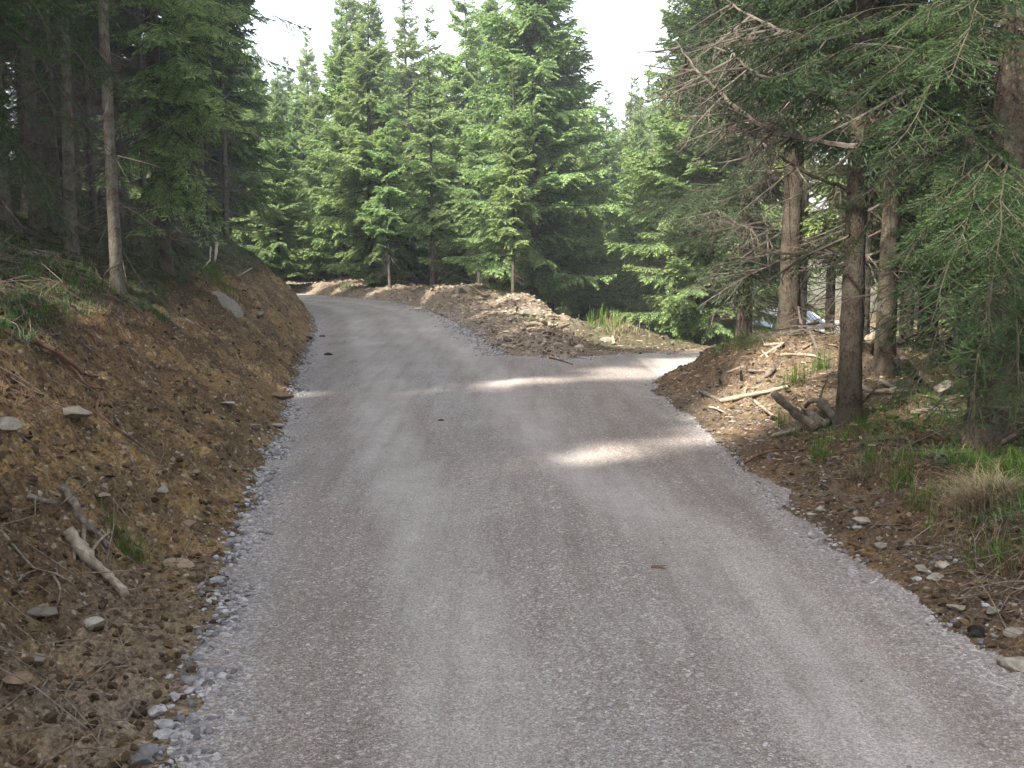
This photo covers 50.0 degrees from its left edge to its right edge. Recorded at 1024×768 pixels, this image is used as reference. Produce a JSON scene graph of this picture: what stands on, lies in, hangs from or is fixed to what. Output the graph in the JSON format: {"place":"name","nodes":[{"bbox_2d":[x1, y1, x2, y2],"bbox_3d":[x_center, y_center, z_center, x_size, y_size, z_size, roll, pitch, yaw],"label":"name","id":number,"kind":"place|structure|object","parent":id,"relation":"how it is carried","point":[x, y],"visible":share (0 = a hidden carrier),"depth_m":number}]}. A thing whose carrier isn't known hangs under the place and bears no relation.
{"place":"outdoors","nodes":[
{"label":"outdoors","id":0,"kind":"place"},
{"bbox_2d":[5,0,989,238],"label":"sky","id":1,"kind":"structure","parent":0,"point":[617,30]},
{"bbox_2d":[0,185,1023,767],"bbox_3d":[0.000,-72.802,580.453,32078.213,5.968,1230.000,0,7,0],"label":"ground","id":2,"kind":"structure","parent":0,"point":[176,445],"depth_m":7.13},
{"bbox_2d":[0,417,21,431],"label":"rock","id":3,"kind":"object","parent":2,"relation":"on","point":[9,424],"visible":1,"depth_m":5.60},
{"bbox_2d":[1,671,33,685],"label":"rock","id":4,"kind":"object","parent":2,"relation":"on","point":[10,680],"visible":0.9,"depth_m":3.82},
{"bbox_2d":[0,293,62,355],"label":"moss cushion","id":5,"kind":"object","parent":2,"relation":"on","point":[24,325],"visible":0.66,"depth_m":7.28},
{"bbox_2d":[0,529,74,585],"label":"fallen branch","id":6,"kind":"object","parent":2,"relation":"on","point":[2,532],"visible":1,"depth_m":5.01},
{"bbox_2d":[26,607,57,616],"bbox_3d":[-1.995,0.973,4.687,0.137,0.033,0.107,0,7,0],"label":"rock","id":7,"kind":"object","parent":2,"relation":"on","point":[41,611],"visible":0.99,"depth_m":4.66},
{"bbox_2d":[0,29,93,188],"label":"spruce tree","id":8,"kind":"object","parent":2,"relation":"on","point":[7,82],"visible":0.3,"depth_m":15.43},
{"bbox_2d":[0,0,100,225],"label":"spruce tree","id":9,"kind":"object","parent":2,"relation":"on","point":[4,189],"visible":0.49,"depth_m":12.74},
{"bbox_2d":[0,0,102,228],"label":"spruce tree","id":10,"kind":"object","parent":2,"relation":"on","point":[40,219],"visible":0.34,"depth_m":14.78},
{"bbox_2d":[26,479,89,504],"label":"fallen branch","id":11,"kind":"object","parent":2,"relation":"on","point":[31,496],"visible":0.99,"depth_m":5.40},
{"bbox_2d":[0,0,128,233],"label":"spruce tree","id":12,"kind":"object","parent":2,"relation":"on","point":[55,171],"visible":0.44,"depth_m":14.82},
{"bbox_2d":[33,338,98,377],"bbox_3d":[-2.919,-0.162,7.186,0.324,0.292,0.393,0,7,0],"label":"root","id":13,"kind":"object","parent":2,"relation":"on","point":[41,344],"visible":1,"depth_m":7.03},
{"bbox_2d":[1,5,131,192],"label":"spruce tree","id":14,"kind":"object","parent":2,"relation":"on","point":[40,125],"visible":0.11,"depth_m":18.86},
{"bbox_2d":[18,0,120,253],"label":"spruce tree","id":15,"kind":"object","parent":2,"relation":"on","point":[68,160],"visible":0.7,"depth_m":12.32},
{"bbox_2d":[0,192,143,256],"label":"brush pile","id":16,"kind":"object","parent":2,"relation":"on","point":[34,232],"visible":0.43,"depth_m":12.84},
{"bbox_2d":[0,0,144,214],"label":"spruce tree","id":17,"kind":"object","parent":2,"relation":"on","point":[21,127],"visible":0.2,"depth_m":15.95},
{"bbox_2d":[2,0,147,199],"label":"spruce tree","id":18,"kind":"object","parent":2,"relation":"on","point":[77,164],"visible":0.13,"depth_m":20.91},
{"bbox_2d":[63,406,92,417],"bbox_3d":[-2.531,0.166,6.377,0.198,0.074,0.144,0,7,0],"label":"rock","id":19,"kind":"object","parent":2,"relation":"on","point":[74,412],"visible":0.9,"depth_m":6.34},
{"bbox_2d":[0,0,161,250],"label":"spruce tree","id":20,"kind":"object","parent":2,"relation":"on","point":[9,15],"visible":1,"depth_m":7.19},
{"bbox_2d":[57,466,108,564],"bbox_3d":[-2.156,0.685,5.399,0.251,0.538,0.324,0,7,0],"label":"forked branch","id":21,"kind":"object","parent":2,"relation":"on","point":[63,488],"visible":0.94,"depth_m":5.48},
{"bbox_2d":[35,344,131,408],"bbox_3d":[-2.691,-0.065,7.069,0.603,0.416,0.346,0,7,0],"label":"root","id":22,"kind":"object","parent":2,"relation":"on","point":[70,366],"visible":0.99,"depth_m":7.06},
{"bbox_2d":[45,0,141,224],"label":"spruce tree","id":23,"kind":"object","parent":2,"relation":"on","point":[92,173],"visible":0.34,"depth_m":18.01},
{"bbox_2d":[83,616,104,629],"bbox_3d":[-1.798,1.030,4.718,0.090,0.057,0.084,0,7,0],"label":"rock","id":24,"kind":"object","parent":2,"relation":"on","point":[91,623],"visible":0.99,"depth_m":4.70},
{"bbox_2d":[61,526,128,597],"bbox_3d":[-1.990,0.839,5.253,0.435,0.266,0.401,0,7,0],"label":"broken log","id":25,"kind":"object","parent":2,"relation":"on","point":[71,536],"visible":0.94,"depth_m":5.32},
{"bbox_2d":[0,0,192,210],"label":"spruce tree","id":26,"kind":"object","parent":2,"relation":"on","point":[126,24],"visible":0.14,"depth_m":17.99},
{"bbox_2d":[50,0,171,293],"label":"spruce tree","id":27,"kind":"object","parent":2,"relation":"on","point":[114,218],"visible":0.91,"depth_m":11.07},
{"bbox_2d":[76,15,148,195],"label":"spruce tree","id":28,"kind":"object","parent":2,"relation":"on","point":[126,54],"visible":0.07,"depth_m":29.98},
{"bbox_2d":[74,1,170,186],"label":"spruce tree","id":29,"kind":"object","parent":2,"relation":"on","point":[123,84],"visible":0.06,"depth_m":27.71},
{"bbox_2d":[77,7,182,197],"bbox_3d":[-8.959,-10.869,24.963,4.163,14.150,4.256,3,7,21],"label":"spruce tree","id":30,"kind":"object","parent":2,"relation":"on","point":[118,109],"visible":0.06,"depth_m":25.38},
{"bbox_2d":[87,484,176,569],"bbox_3d":[-1.968,0.744,5.671,0.464,0.462,0.433,0,7,0],"label":"grass tuft","id":31,"kind":"object","parent":2,"relation":"on","point":[119,540],"visible":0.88,"depth_m":5.68},
{"bbox_2d":[92,5,176,226],"bbox_3d":[-6.405,-8.264,18.501,1.601,11.780,1.604,-3,8,-27],"label":"spruce tree","id":32,"kind":"object","parent":2,"relation":"on","point":[143,176],"visible":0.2,"depth_m":19.00},
{"bbox_2d":[131,753,152,764],"bbox_3d":[-1.216,1.231,3.591,0.075,0.039,0.057,1,7,6],"label":"edge stone","id":33,"kind":"object","parent":2,"relation":"on","point":[142,759],"visible":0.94,"depth_m":3.58},
{"bbox_2d":[0,255,293,534],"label":"fine roots","id":34,"kind":"object","parent":2,"relation":"on","point":[63,351],"visible":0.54,"depth_m":7.82},
{"bbox_2d":[120,291,178,329],"bbox_3d":[-3.617,-0.731,10.926,0.608,0.394,0.589,0,7,0],"label":"moss cushion","id":35,"kind":"object","parent":2,"relation":"on","point":[154,311],"visible":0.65,"depth_m":10.89},
{"bbox_2d":[2,0,312,275],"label":"spruce tree","id":36,"kind":"object","parent":2,"relation":"on","point":[166,188],"visible":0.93,"depth_m":13.78},
{"bbox_2d":[162,558,194,568],"bbox_3d":[-1.741,0.935,5.704,0.210,0.023,0.108,4,25,28],"label":"rock","id":37,"kind":"object","parent":2,"relation":"on","point":[184,563],"visible":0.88,"depth_m":5.70},
{"bbox_2d":[121,215,240,253],"bbox_3d":[-5.852,-2.556,18.526,2.203,0.774,2.229,0,7,0],"label":"brush pile","id":38,"kind":"object","parent":2,"relation":"on","point":[182,236],"visible":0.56,"depth_m":18.95},
{"bbox_2d":[161,0,225,224],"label":"spruce tree","id":39,"kind":"object","parent":2,"relation":"on","point":[202,167],"visible":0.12,"depth_m":24.47},
{"bbox_2d":[118,0,270,227],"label":"spruce tree","id":40,"kind":"object","parent":2,"relation":"on","point":[244,68],"visible":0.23,"depth_m":23.95},
{"bbox_2d":[123,2,295,229],"bbox_3d":[-7.903,-9.660,28.118,4.366,12.400,4.663,0,7,1],"label":"spruce tree","id":41,"kind":"object","parent":2,"relation":"on","point":[261,155],"visible":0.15,"depth_m":28.39},
{"bbox_2d":[147,43,271,244],"bbox_3d":[-9.182,-8.636,32.117,3.846,10.473,3.923,2,7,14],"label":"spruce tree","id":42,"kind":"object","parent":2,"relation":"on","point":[244,222],"visible":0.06,"depth_m":32.30},
{"bbox_2d":[194,1,242,229],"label":"spruce tree","id":43,"kind":"object","parent":2,"relation":"on","point":[208,213],"visible":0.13,"depth_m":26.50},
{"bbox_2d":[188,258,250,306],"bbox_3d":[-4.532,-1.595,16.744,1.293,0.896,0.967,0,7,0],"label":"grass tuft","id":44,"kind":"object","parent":2,"relation":"on","point":[219,277],"visible":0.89,"depth_m":16.83},
{"bbox_2d":[178,0,269,238],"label":"spruce tree","id":45,"kind":"object","parent":2,"relation":"on","point":[237,31],"visible":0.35,"depth_m":26.46},
{"bbox_2d":[212,291,243,317],"bbox_3d":[-3.937,-1.085,15.145,0.558,0.049,0.259,37,57,7],"label":"rock","id":46,"kind":"object","parent":2,"relation":"on","point":[227,302],"visible":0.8,"depth_m":15.14},
{"bbox_2d":[229,42,301,267],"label":"spruce tree","id":47,"kind":"object","parent":2,"relation":"on","point":[242,236],"visible":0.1,"depth_m":41.91},
{"bbox_2d":[244,83,317,286],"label":"spruce tree","id":48,"kind":"object","parent":2,"relation":"on","point":[277,261],"visible":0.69,"depth_m":38.27},
{"bbox_2d":[266,59,300,277],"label":"spruce tree","id":49,"kind":"object","parent":2,"relation":"on","point":[283,103],"visible":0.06,"depth_m":46.20},
{"bbox_2d":[273,52,294,136],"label":"spruce tree","id":50,"kind":"object","parent":2,"relation":"on","point":[288,85],"visible":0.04,"depth_m":53.77},
{"bbox_2d":[279,79,314,278],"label":"spruce tree","id":51,"kind":"object","parent":2,"relation":"on","point":[295,137],"visible":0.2,"depth_m":44.35},
{"bbox_2d":[282,32,332,269],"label":"spruce tree","id":52,"kind":"object","parent":2,"relation":"on","point":[304,78],"visible":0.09,"depth_m":47.98},
{"bbox_2d":[281,72,339,281],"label":"spruce tree","id":53,"kind":"object","parent":2,"relation":"on","point":[316,266],"visible":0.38,"depth_m":41.01},
{"bbox_2d":[291,0,378,277],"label":"spruce tree","id":54,"kind":"object","parent":2,"relation":"on","point":[324,231],"visible":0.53,"depth_m":38.34},
{"bbox_2d":[293,0,406,275],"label":"spruce tree","id":55,"kind":"object","parent":2,"relation":"on","point":[351,6],"visible":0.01,"depth_m":41.42},
{"bbox_2d":[311,0,429,287],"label":"spruce tree","id":56,"kind":"object","parent":2,"relation":"on","point":[358,162],"visible":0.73,"depth_m":35.92},
{"bbox_2d":[356,67,416,288],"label":"spruce tree","id":57,"kind":"object","parent":2,"relation":"on","point":[390,190],"visible":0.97,"depth_m":34.81},
{"bbox_2d":[364,0,448,283],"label":"spruce tree","id":58,"kind":"object","parent":2,"relation":"on","point":[413,78],"visible":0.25,"depth_m":39.27},
{"bbox_2d":[395,4,469,287],"bbox_3d":[-2.254,-6.519,31.444,2.295,8.528,1.959,1,7,5],"label":"spruce tree","id":59,"kind":"object","parent":2,"relation":"on","point":[432,213],"visible":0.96,"depth_m":31.29},
{"bbox_2d":[287,275,583,355],"bbox_3d":[-4.590,-2.146,29.256,11.599,1.023,25.471,0,7,0],"label":"rubble","id":60,"kind":"object","parent":2,"relation":"on","point":[558,343],"visible":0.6,"depth_m":23.71},
{"bbox_2d":[403,0,518,284],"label":"spruce tree","id":61,"kind":"object","parent":2,"relation":"on","point":[455,70],"visible":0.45,"depth_m":33.42},
{"bbox_2d":[451,70,506,282],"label":"spruce tree","id":62,"kind":"object","parent":2,"relation":"on","point":[470,156],"visible":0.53,"depth_m":30.88},
{"bbox_2d":[436,0,521,283],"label":"spruce tree","id":63,"kind":"object","parent":2,"relation":"on","point":[487,6],"visible":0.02,"depth_m":36.13},
{"bbox_2d":[0,235,1023,767],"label":"soil clods","id":64,"kind":"object","parent":2,"relation":"on","point":[62,687],"visible":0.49,"depth_m":5.43},
{"bbox_2d":[0,186,1023,767],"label":"twig litter","id":65,"kind":"object","parent":2,"relation":"on","point":[738,408],"visible":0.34,"depth_m":6.33},
{"bbox_2d":[0,190,1023,539],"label":"grass","id":66,"kind":"structure","parent":2,"relation":"on","point":[814,444],"depth_m":8.46},
{"bbox_2d":[0,266,1023,767],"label":"soil stones","id":67,"kind":"object","parent":2,"relation":"on","point":[80,676],"visible":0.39,"depth_m":5.72},
{"bbox_2d":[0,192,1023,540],"bbox_3d":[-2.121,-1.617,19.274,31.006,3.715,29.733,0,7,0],"label":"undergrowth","id":68,"kind":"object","parent":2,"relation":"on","point":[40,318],"visible":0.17,"depth_m":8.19},
{"bbox_2d":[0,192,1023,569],"bbox_3d":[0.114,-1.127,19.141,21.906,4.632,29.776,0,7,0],"label":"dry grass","id":69,"kind":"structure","parent":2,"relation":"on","point":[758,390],"depth_m":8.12},
{"bbox_2d":[485,65,539,293],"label":"spruce tree","id":70,"kind":"object","parent":2,"relation":"on","point":[505,195],"visible":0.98,"depth_m":26.07},
{"bbox_2d":[441,0,623,305],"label":"spruce tree","id":71,"kind":"object","parent":2,"relation":"on","point":[518,46],"visible":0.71,"depth_m":27.50},
{"bbox_2d":[470,0,622,314],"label":"spruce tree","id":72,"kind":"object","parent":2,"relation":"on","point":[568,76],"visible":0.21,"depth_m":29.51},
{"bbox_2d":[541,81,613,315],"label":"spruce tree","id":73,"kind":"object","parent":2,"relation":"on","point":[588,119],"visible":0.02,"depth_m":42.15},
{"bbox_2d":[554,112,635,324],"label":"spruce tree","id":74,"kind":"object","parent":2,"relation":"on","point":[576,307],"visible":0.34,"depth_m":32.52},
{"bbox_2d":[560,89,632,318],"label":"spruce tree","id":75,"kind":"object","parent":2,"relation":"on","point":[612,151],"visible":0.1,"depth_m":39.06},
{"bbox_2d":[578,305,639,337],"bbox_3d":[1.940,-1.261,21.902,1.221,0.731,1.272,0,7,0],"label":"grass tuft","id":76,"kind":"object","parent":2,"relation":"on","point":[601,322],"visible":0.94,"depth_m":21.93},
{"bbox_2d":[594,310,649,339],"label":"dry grass tuft","id":77,"kind":"object","parent":2,"relation":"on","point":[622,327],"visible":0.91,"depth_m":21.79},
{"bbox_2d":[594,124,660,325],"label":"spruce tree","id":78,"kind":"object","parent":2,"relation":"on","point":[624,196],"visible":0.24,"depth_m":33.41},
{"bbox_2d":[608,74,647,224],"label":"spruce tree","id":79,"kind":"object","parent":2,"relation":"on","point":[628,113],"visible":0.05,"depth_m":44.32},
{"bbox_2d":[612,92,652,289],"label":"spruce tree","id":80,"kind":"object","parent":2,"relation":"on","point":[639,121],"visible":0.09,"depth_m":41.98},
{"bbox_2d":[615,82,687,339],"bbox_3d":[4.312,-4.416,30.786,2.882,8.184,3.078,-6,10,-41],"label":"spruce tree","id":81,"kind":"object","parent":2,"relation":"on","point":[638,299],"visible":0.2,"depth_m":30.71},
{"bbox_2d":[642,60,660,155],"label":"spruce tree","id":82,"kind":"object","parent":2,"relation":"on","point":[647,93],"visible":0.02,"depth_m":47.85},
{"bbox_2d":[604,0,782,344],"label":"spruce tree","id":83,"kind":"object","parent":2,"relation":"on","point":[675,173],"visible":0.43,"depth_m":22.86},
{"bbox_2d":[400,288,1023,478],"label":"wood chips","id":84,"kind":"object","parent":2,"relation":"on","point":[860,437],"visible":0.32,"depth_m":11.06},
{"bbox_2d":[648,155,777,345],"bbox_3d":[5.781,-5.042,29.693,3.738,9.939,3.500,-3,7,-28],"label":"spruce tree","id":85,"kind":"object","parent":2,"relation":"on","point":[708,340],"depth_m":29.77},
{"bbox_2d":[621,0,810,345],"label":"spruce tree","id":86,"kind":"object","parent":2,"relation":"on","point":[657,297],"visible":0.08,"depth_m":27.82},
{"bbox_2d":[621,0,842,332],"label":"spruce tree","id":87,"kind":"object","parent":2,"relation":"on","point":[685,111],"visible":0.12,"depth_m":18.91},
{"bbox_2d":[635,0,839,336],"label":"spruce tree","id":88,"kind":"object","parent":2,"relation":"on","point":[742,319],"visible":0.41,"depth_m":16.61},
{"bbox_2d":[722,326,771,352],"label":"grass tuft","id":89,"kind":"object","parent":2,"relation":"on","point":[750,345],"visible":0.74,"depth_m":12.45},
{"bbox_2d":[720,381,789,402],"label":"fallen branch","id":90,"kind":"object","parent":2,"relation":"on","point":[738,397],"visible":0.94,"depth_m":10.88},
{"bbox_2d":[647,0,886,333],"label":"spruce tree","id":91,"kind":"object","parent":2,"relation":"on","point":[789,292],"visible":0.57,"depth_m":12.80},
{"bbox_2d":[738,8,848,329],"bbox_3d":[4.570,-5.345,16.490,2.208,10.720,2.257,2,7,16],"label":"spruce tree","id":92,"kind":"object","parent":2,"relation":"on","point":[803,286],"visible":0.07,"depth_m":16.88},
{"bbox_2d":[771,390,817,430],"bbox_3d":[2.333,0.217,9.075,0.424,0.348,0.254,0,7,0],"label":"sawn pole","id":93,"kind":"object","parent":2,"relation":"on","point":[785,404],"visible":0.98,"depth_m":9.03},
{"bbox_2d":[754,188,836,317],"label":"spruce tree","id":94,"kind":"object","parent":2,"relation":"on","point":[820,315],"visible":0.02,"depth_m":37.05},
{"bbox_2d":[776,355,817,390],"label":"grass tuft","id":95,"kind":"object","parent":2,"relation":"on","point":[799,381],"visible":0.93,"depth_m":10.67},
{"bbox_2d":[752,0,843,331],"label":"spruce tree","id":96,"kind":"object","parent":2,"relation":"on","point":[830,312],"visible":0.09,"depth_m":16.93},
{"bbox_2d":[734,294,867,359],"bbox_3d":[3.177,-0.663,12.394,1.379,0.655,2.478,0,7,0],"label":"brush pile","id":97,"kind":"object","parent":2,"relation":"on","point":[813,325],"visible":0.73,"depth_m":12.04},
{"bbox_2d":[628,0,996,431],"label":"spruce tree","id":98,"kind":"object","parent":2,"relation":"on","point":[849,386],"visible":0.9,"depth_m":8.60},
{"bbox_2d":[797,404,831,428],"bbox_3d":[2.500,0.280,9.155,0.228,0.158,0.450,0,7,0],"label":"log","id":99,"kind":"object","parent":2,"relation":"on","point":[815,416],"visible":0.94,"depth_m":9.03},
{"bbox_2d":[799,346,837,375],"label":"grass tuft","id":100,"kind":"object","parent":2,"relation":"on","point":[821,366],"visible":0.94,"depth_m":11.00},
{"bbox_2d":[816,379,834,420],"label":"fallen branch","id":101,"kind":"object","parent":2,"relation":"on","point":[822,405],"visible":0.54,"depth_m":9.12},
{"bbox_2d":[673,0,1002,378],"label":"spruce tree","id":102,"kind":"object","parent":2,"relation":"on","point":[884,352],"visible":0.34,"depth_m":10.56},
{"bbox_2d":[819,408,879,442],"bbox_3d":[2.615,0.323,8.538,0.559,0.320,0.387,0,7,0],"label":"grass tuft","id":103,"kind":"object","parent":2,"relation":"on","point":[846,430],"visible":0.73,"depth_m":8.52},
{"bbox_2d":[811,440,896,488],"bbox_3d":[2.362,0.563,7.575,0.663,0.300,0.640,0,7,0],"label":"dry grass tuft","id":104,"kind":"object","parent":2,"relation":"on","point":[859,476],"visible":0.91,"depth_m":7.56},
{"bbox_2d":[853,435,882,474],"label":"grass tuft","id":105,"kind":"object","parent":2,"relation":"on","point":[865,457],"visible":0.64,"depth_m":7.61},
{"bbox_2d":[758,0,980,347],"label":"spruce tree","id":106,"kind":"object","parent":2,"relation":"on","point":[867,301],"visible":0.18,"depth_m":11.54},
{"bbox_2d":[717,0,1023,452],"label":"spruce tree","id":107,"kind":"object","parent":2,"relation":"on","point":[994,274],"visible":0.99,"depth_m":6.98},
{"bbox_2d":[756,0,1023,347],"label":"spruce tree","id":108,"kind":"object","parent":2,"relation":"on","point":[807,226],"visible":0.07,"depth_m":13.07},
{"bbox_2d":[866,449,921,492],"bbox_3d":[2.400,0.561,6.925,0.396,0.334,0.280,0,7,0],"label":"grass tuft","id":109,"kind":"object","parent":2,"relation":"on","point":[900,486],"visible":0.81,"depth_m":6.91},
{"bbox_2d":[809,0,988,340],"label":"spruce tree","id":110,"kind":"object","parent":2,"relation":"on","point":[908,312],"visible":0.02,"depth_m":17.41},
{"bbox_2d":[870,311,972,362],"bbox_3d":[4.600,-0.559,12.294,2.312,0.898,3.042,0,7,0],"label":"brush pile","id":111,"kind":"object","parent":2,"relation":"on","point":[950,339],"visible":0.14,"depth_m":12.13},
{"bbox_2d":[902,469,952,518],"bbox_3d":[2.466,0.641,6.518,0.356,0.310,0.337,0,7,0],"label":"grass tuft","id":112,"kind":"object","parent":2,"relation":"on","point":[918,504],"visible":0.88,"depth_m":6.51},
{"bbox_2d":[899,0,1023,376],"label":"spruce tree","id":113,"kind":"object","parent":2,"relation":"on","point":[974,117],"visible":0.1,"depth_m":10.96},
{"bbox_2d":[909,455,1023,531],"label":"dry grass tuft","id":114,"kind":"object","parent":2,"relation":"on","point":[973,502],"visible":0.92,"depth_m":6.15},
{"bbox_2d":[929,441,1023,493],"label":"grass tuft","id":115,"kind":"object","parent":2,"relation":"on","point":[1006,467],"visible":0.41,"depth_m":6.57},
{"bbox_2d":[953,518,1023,578],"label":"grass tuft","id":116,"kind":"object","parent":2,"relation":"on","point":[1002,558],"visible":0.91,"depth_m":5.51},
{"bbox_2d":[996,656,1023,671],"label":"stone","id":117,"kind":"object","parent":2,"relation":"on","point":[1014,663],"visible":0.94,"depth_m":4.42},
{"bbox_2d":[167,293,1023,767],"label":"gravel road","id":118,"kind":"structure","parent":0,"point":[811,655],"depth_m":5.26},
{"bbox_2d":[149,289,1023,767],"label":"edge gravel","id":119,"kind":"structure","parent":118,"relation":"on","point":[209,671],"depth_m":5.94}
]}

